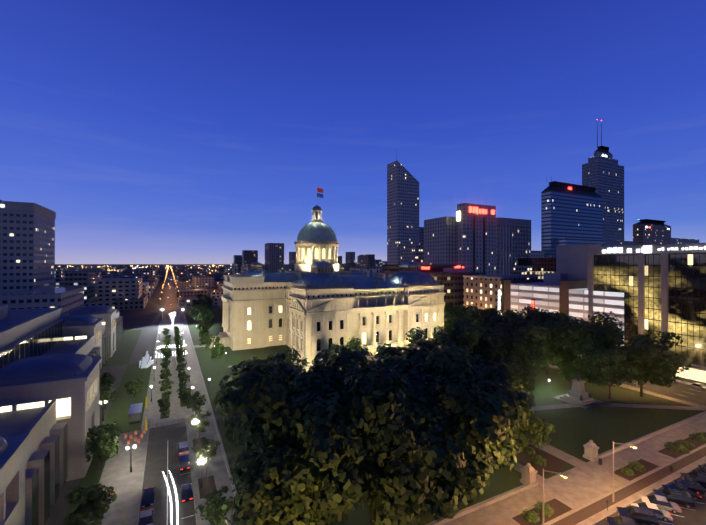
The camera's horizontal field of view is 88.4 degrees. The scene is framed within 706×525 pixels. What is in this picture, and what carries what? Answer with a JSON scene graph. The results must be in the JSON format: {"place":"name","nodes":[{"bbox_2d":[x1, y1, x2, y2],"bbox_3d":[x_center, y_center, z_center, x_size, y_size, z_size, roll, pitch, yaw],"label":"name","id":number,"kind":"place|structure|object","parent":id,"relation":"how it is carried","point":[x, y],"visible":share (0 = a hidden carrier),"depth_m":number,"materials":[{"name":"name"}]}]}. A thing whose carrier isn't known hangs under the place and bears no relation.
{"place":"outdoors","nodes":[
{"label":"outdoors","id":0,"kind":"place"},
{"bbox_2d":[119,306,222,312],"bbox_3d":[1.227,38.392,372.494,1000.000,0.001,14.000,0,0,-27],"label":"ohio street","id":1,"kind":"structure","parent":0,"point":[128,311],"depth_m":295.39,"materials":[{"name":"grey asphalt"}]},
{"bbox_2d":[0,0,705,263],"label":"sky","id":2,"kind":"structure","parent":0,"point":[152,131],"materials":[{"name":"blue"}]},
{"bbox_2d":[45,264,705,524],"bbox_3d":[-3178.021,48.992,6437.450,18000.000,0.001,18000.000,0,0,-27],"label":"ground","id":3,"kind":"structure","parent":0,"point":[147,323],"depth_m":184.22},
{"bbox_2d":[0,200,83,313],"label":"office building","id":4,"kind":"structure","parent":3,"relation":"on","point":[27,255],"depth_m":226.93,"materials":[{"name":"concrete"}]},
{"bbox_2d":[0,305,122,524],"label":"building","id":5,"kind":"structure","parent":3,"relation":"on","point":[52,360],"depth_m":63.03,"materials":[{"name":"stone"}]},
{"bbox_2d":[72,265,228,297],"bbox_3d":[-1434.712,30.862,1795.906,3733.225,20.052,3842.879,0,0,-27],"label":"lights","id":6,"kind":"object","parent":3,"relation":"on","point":[165,277],"visible":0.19,"depth_m":853.63,"materials":[{"name":"orange"}]},
{"bbox_2d":[55,243,386,309],"bbox_3d":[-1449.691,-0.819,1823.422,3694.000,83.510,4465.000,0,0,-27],"label":"city","id":7,"kind":"object","parent":3,"relation":"on","point":[124,287],"visible":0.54,"depth_m":587.47},
{"bbox_2d":[350,267,381,272],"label":"building","id":8,"kind":"structure","parent":3,"relation":"on","point":[378,269],"depth_m":370.69,"materials":[{"name":"grey concrete"}]},
{"bbox_2d":[387,160,418,263],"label":"skyscraper","id":9,"kind":"structure","parent":3,"relation":"on","point":[402,206],"depth_m":461.36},
{"bbox_2d":[400,245,423,263],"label":"block","id":10,"kind":"structure","parent":3,"relation":"on","point":[413,253],"depth_m":388.26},
{"bbox_2d":[419,227,423,244],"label":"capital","id":11,"kind":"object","parent":3,"relation":"on","point":[421,235],"visible":0.12,"depth_m":474.17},
{"bbox_2d":[382,264,463,273],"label":"building","id":12,"kind":"structure","parent":3,"relation":"on","point":[392,268],"depth_m":278.15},
{"bbox_2d":[424,216,456,263],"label":"building","id":13,"kind":"structure","parent":3,"relation":"on","point":[440,240],"depth_m":308.82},
{"bbox_2d":[423,272,485,322],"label":"building","id":14,"kind":"structure","parent":3,"relation":"on","point":[452,282],"depth_m":220.85,"materials":[{"name":"brown brick"}]},
{"bbox_2d":[443,268,470,271],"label":"building","id":15,"kind":"structure","parent":3,"relation":"on","point":[456,269],"depth_m":255.91,"materials":[{"name":"concrete"}]},
{"bbox_2d":[457,203,495,274],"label":"high-rise building","id":16,"kind":"structure","parent":3,"relation":"on","point":[476,237],"depth_m":299.23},
{"bbox_2d":[462,275,537,314],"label":"brick building","id":17,"kind":"structure","parent":3,"relation":"on","point":[484,292],"depth_m":188.75,"materials":[{"name":"brick"}]},
{"bbox_2d":[496,217,530,274],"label":"high-rise building","id":18,"kind":"structure","parent":3,"relation":"on","point":[513,240],"depth_m":340.41,"materials":[{"name":"concrete"}]},
{"bbox_2d":[512,265,532,274],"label":"building","id":19,"kind":"structure","parent":3,"relation":"on","point":[519,269],"depth_m":332.51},
{"bbox_2d":[529,250,542,257],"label":"building","id":20,"kind":"structure","parent":3,"relation":"on","point":[535,254],"depth_m":353.91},
{"bbox_2d":[518,258,555,271],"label":"block building","id":21,"kind":"structure","parent":3,"relation":"on","point":[543,264],"depth_m":320.25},
{"bbox_2d":[526,271,555,278],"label":"building","id":22,"kind":"structure","parent":3,"relation":"on","point":[540,274],"depth_m":294.80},
{"bbox_2d":[504,273,623,355],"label":"parking garage","id":23,"kind":"structure","parent":3,"relation":"on","point":[552,292],"depth_m":153.24,"materials":[{"name":"white concrete"}]},
{"bbox_2d":[541,176,602,257],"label":"office tower","id":24,"kind":"structure","parent":3,"relation":"on","point":[568,210],"depth_m":392.44,"materials":[{"name":"blue glass"}]},
{"bbox_2d":[556,244,631,279],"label":"building","id":25,"kind":"structure","parent":3,"relation":"on","point":[571,261],"depth_m":163.10,"materials":[{"name":"concrete"}]},
{"bbox_2d":[606,240,633,244],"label":"building","id":26,"kind":"structure","parent":3,"relation":"on","point":[619,242],"depth_m":453.23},
{"bbox_2d":[551,447,705,524],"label":"cultural trail","id":27,"kind":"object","parent":3,"relation":"on","point":[577,517],"visible":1,"depth_m":59.97,"materials":[{"name":"beige concrete"}]},
{"bbox_2d":[587,243,705,383],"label":"office building","id":28,"kind":"structure","parent":3,"relation":"on","point":[662,287],"depth_m":120.53,"materials":[{"name":"glass"}]},
{"bbox_2d":[633,219,670,244],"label":"office building","id":29,"kind":"structure","parent":3,"relation":"on","point":[650,232],"depth_m":545.32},
{"bbox_2d":[671,238,698,243],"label":"building","id":30,"kind":"structure","parent":3,"relation":"on","point":[678,241],"depth_m":593.35,"materials":[{"name":"grey concrete"}]},
{"bbox_2d":[62,308,705,524],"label":"lawn","id":31,"kind":"structure","parent":0,"point":[602,428],"depth_m":90.50,"materials":[{"name":"green plant"}]},
{"bbox_2d":[139,312,184,367],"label":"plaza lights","id":32,"kind":"object","parent":31,"relation":"on","point":[145,359],"visible":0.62,"depth_m":132.21,"materials":[{"name":"white"}]},
{"bbox_2d":[210,188,445,371],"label":"capitol building","id":33,"kind":"structure","parent":31,"relation":"on","point":[313,304],"depth_m":141.33,"materials":[{"name":"stone"}]},
{"bbox_2d":[162,336,705,522],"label":"shrubs","id":34,"kind":"object","parent":31,"relation":"on","point":[680,446],"visible":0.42,"depth_m":68.47,"materials":[{"name":"green plant"}]},
{"bbox_2d":[193,437,705,524],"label":"mulch beds","id":35,"kind":"object","parent":31,"relation":"on","point":[523,457],"visible":0.68,"depth_m":66.36,"materials":[{"name":"brown soil"}]},
{"bbox_2d":[194,344,705,481],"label":"lawn paths","id":36,"kind":"structure","parent":31,"relation":"on","point":[564,456],"depth_m":94.21,"materials":[{"name":"concrete"}]},
{"bbox_2d":[98,311,705,524],"bbox_3d":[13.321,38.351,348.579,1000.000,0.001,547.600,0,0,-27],"label":"pavements","id":37,"kind":"structure","parent":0,"point":[582,484],"depth_m":66.37,"materials":[{"name":"concrete"}]},
{"bbox_2d":[160,336,188,418],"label":"planters","id":38,"kind":"object","parent":37,"relation":"on","point":[161,414],"visible":0.15,"depth_m":97.56,"materials":[{"name":"green plant"}]},
{"bbox_2d":[100,309,636,524],"bbox_3d":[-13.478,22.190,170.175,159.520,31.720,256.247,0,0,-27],"label":"street lamps","id":39,"kind":"object","parent":37,"relation":"on","point":[204,460],"visible":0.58,"depth_m":60.79,"materials":[{"name":"grey metal"}]},
{"bbox_2d":[65,294,692,524],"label":"tree","id":40,"kind":"object","parent":37,"relation":"on","point":[452,411],"depth_m":51.45,"materials":[{"name":"green plant"}]},
{"bbox_2d":[103,339,673,516],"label":"monument","id":41,"kind":"object","parent":37,"relation":"on","point":[577,394],"visible":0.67,"depth_m":84.19,"materials":[{"name":"beige stone"}]},
{"bbox_2d":[137,314,705,524],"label":"kerb walls","id":42,"kind":"structure","parent":37,"relation":"on","point":[475,507],"depth_m":63.12,"materials":[{"name":"grey concrete"}]},
{"bbox_2d":[138,268,705,524],"bbox_3d":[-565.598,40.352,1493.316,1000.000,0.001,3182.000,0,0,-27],"label":"roads","id":43,"kind":"structure","parent":0,"point":[161,439],"depth_m":66.05,"materials":[{"name":"grey asphalt"}]},
{"bbox_2d":[139,508,153,524],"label":"car","id":44,"kind":"object","parent":43,"relation":"on","point":[146,517],"visible":1,"depth_m":52.02,"materials":[{"name":"grey"}]},
{"bbox_2d":[141,487,154,507],"bbox_3d":[-32.622,37.144,57.857,1.840,1.420,4.620,0,0,-27],"label":"car","id":45,"kind":"object","parent":43,"relation":"on","point":[148,497],"visible":1,"depth_m":56.89,"materials":[{"name":"blue metal"}]},
{"bbox_2d":[163,471,177,524],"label":"light trails","id":46,"kind":"object","parent":43,"relation":"on","point":[170,496],"visible":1,"depth_m":57.70,"materials":[{"name":"white"}]},
{"bbox_2d":[178,441,188,455],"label":"car","id":47,"kind":"object","parent":43,"relation":"on","point":[183,448],"visible":1,"depth_m":71.06,"materials":[{"name":"grey"}]},
{"bbox_2d":[178,454,190,471],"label":"car","id":48,"kind":"object","parent":43,"relation":"on","point":[184,463],"visible":1,"depth_m":65.74,"materials":[{"name":"blue metal"}]},
{"bbox_2d":[180,483,192,502],"bbox_3d":[-27.037,37.146,59.001,1.840,1.420,4.620,0,0,-27],"label":"car","id":49,"kind":"object","parent":43,"relation":"on","point":[186,490],"visible":1,"depth_m":58.02,"materials":[{"name":"blue metal"}]},
{"bbox_2d":[167,382,703,524],"bbox_3d":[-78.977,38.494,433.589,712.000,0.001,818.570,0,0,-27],"label":"road markings","id":50,"kind":"object","parent":43,"relation":"on","point":[189,472],"depth_m":58.93,"materials":[{"name":"white paint"}]},
{"bbox_2d":[606,515,641,524],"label":"car","id":51,"kind":"object","parent":43,"relation":"on","point":[620,520],"visible":1,"depth_m":51.56,"materials":[{"name":"black"}]},
{"bbox_2d":[616,505,659,524],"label":"car","id":52,"kind":"object","parent":43,"relation":"on","point":[641,515],"visible":0.77,"depth_m":52.48,"materials":[{"name":"grey"}]},
{"bbox_2d":[631,502,672,521],"bbox_3d":[44.674,37.138,54.364,4.620,1.420,1.840,0,0,25],"label":"car","id":53,"kind":"object","parent":43,"relation":"on","point":[665,515],"visible":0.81,"depth_m":53.77,"materials":[{"name":"grey metal"}]},
{"bbox_2d":[640,495,681,513],"bbox_3d":[47.506,37.141,56.077,4.620,1.420,1.840,0,0,25],"label":"car","id":54,"kind":"object","parent":43,"relation":"on","point":[661,502],"visible":0.79,"depth_m":55.55,"materials":[{"name":"grey metal"}]},
{"bbox_2d":[652,488,694,508],"bbox_3d":[50.563,36.993,57.343,4.820,1.720,1.960,0,0,25],"label":"car","id":55,"kind":"object","parent":43,"relation":"on","point":[680,497],"visible":0.79,"depth_m":56.63,"materials":[{"name":"grey"}]},
{"bbox_2d":[661,483,701,500],"bbox_3d":[53.395,37.146,59.055,4.620,1.420,1.840,0,0,25],"label":"car","id":56,"kind":"object","parent":43,"relation":"on","point":[695,496],"visible":0.73,"depth_m":58.69,"materials":[{"name":"black"}]},
{"bbox_2d":[673,479,705,494],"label":"car","id":57,"kind":"object","parent":43,"relation":"on","point":[694,485],"visible":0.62,"depth_m":59.84,"materials":[{"name":"blue metal"}]},
{"bbox_2d":[680,471,705,485],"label":"car","id":58,"kind":"object","parent":43,"relation":"on","point":[700,477],"visible":0.71,"depth_m":61.96,"materials":[{"name":"grey metal"}]},
{"bbox_2d":[687,383,705,389],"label":"car","id":59,"kind":"object","parent":43,"relation":"on","point":[700,385],"visible":1,"depth_m":109.12,"materials":[{"name":"grey metal"}]},
{"bbox_2d":[691,469,705,472],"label":"car","id":60,"kind":"object","parent":43,"relation":"on","point":[703,470],"visible":0.17,"depth_m":64.17,"materials":[{"name":"blue"}]},
{"bbox_2d":[698,465,705,469],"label":"car","id":61,"kind":"object","parent":43,"relation":"on","point":[702,466],"visible":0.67,"depth_m":66.03,"materials":[{"name":"grey"}]},
{"bbox_2d":[555,238,605,257],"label":"building","id":62,"kind":"structure","parent":0,"point":[568,241],"depth_m":380.83,"materials":[{"name":"blue glass"}]},
{"bbox_2d":[582,119,623,240],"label":"skyscraper","id":63,"kind":"structure","parent":0,"point":[602,171],"depth_m":505.45,"materials":[{"name":"blue glass"}]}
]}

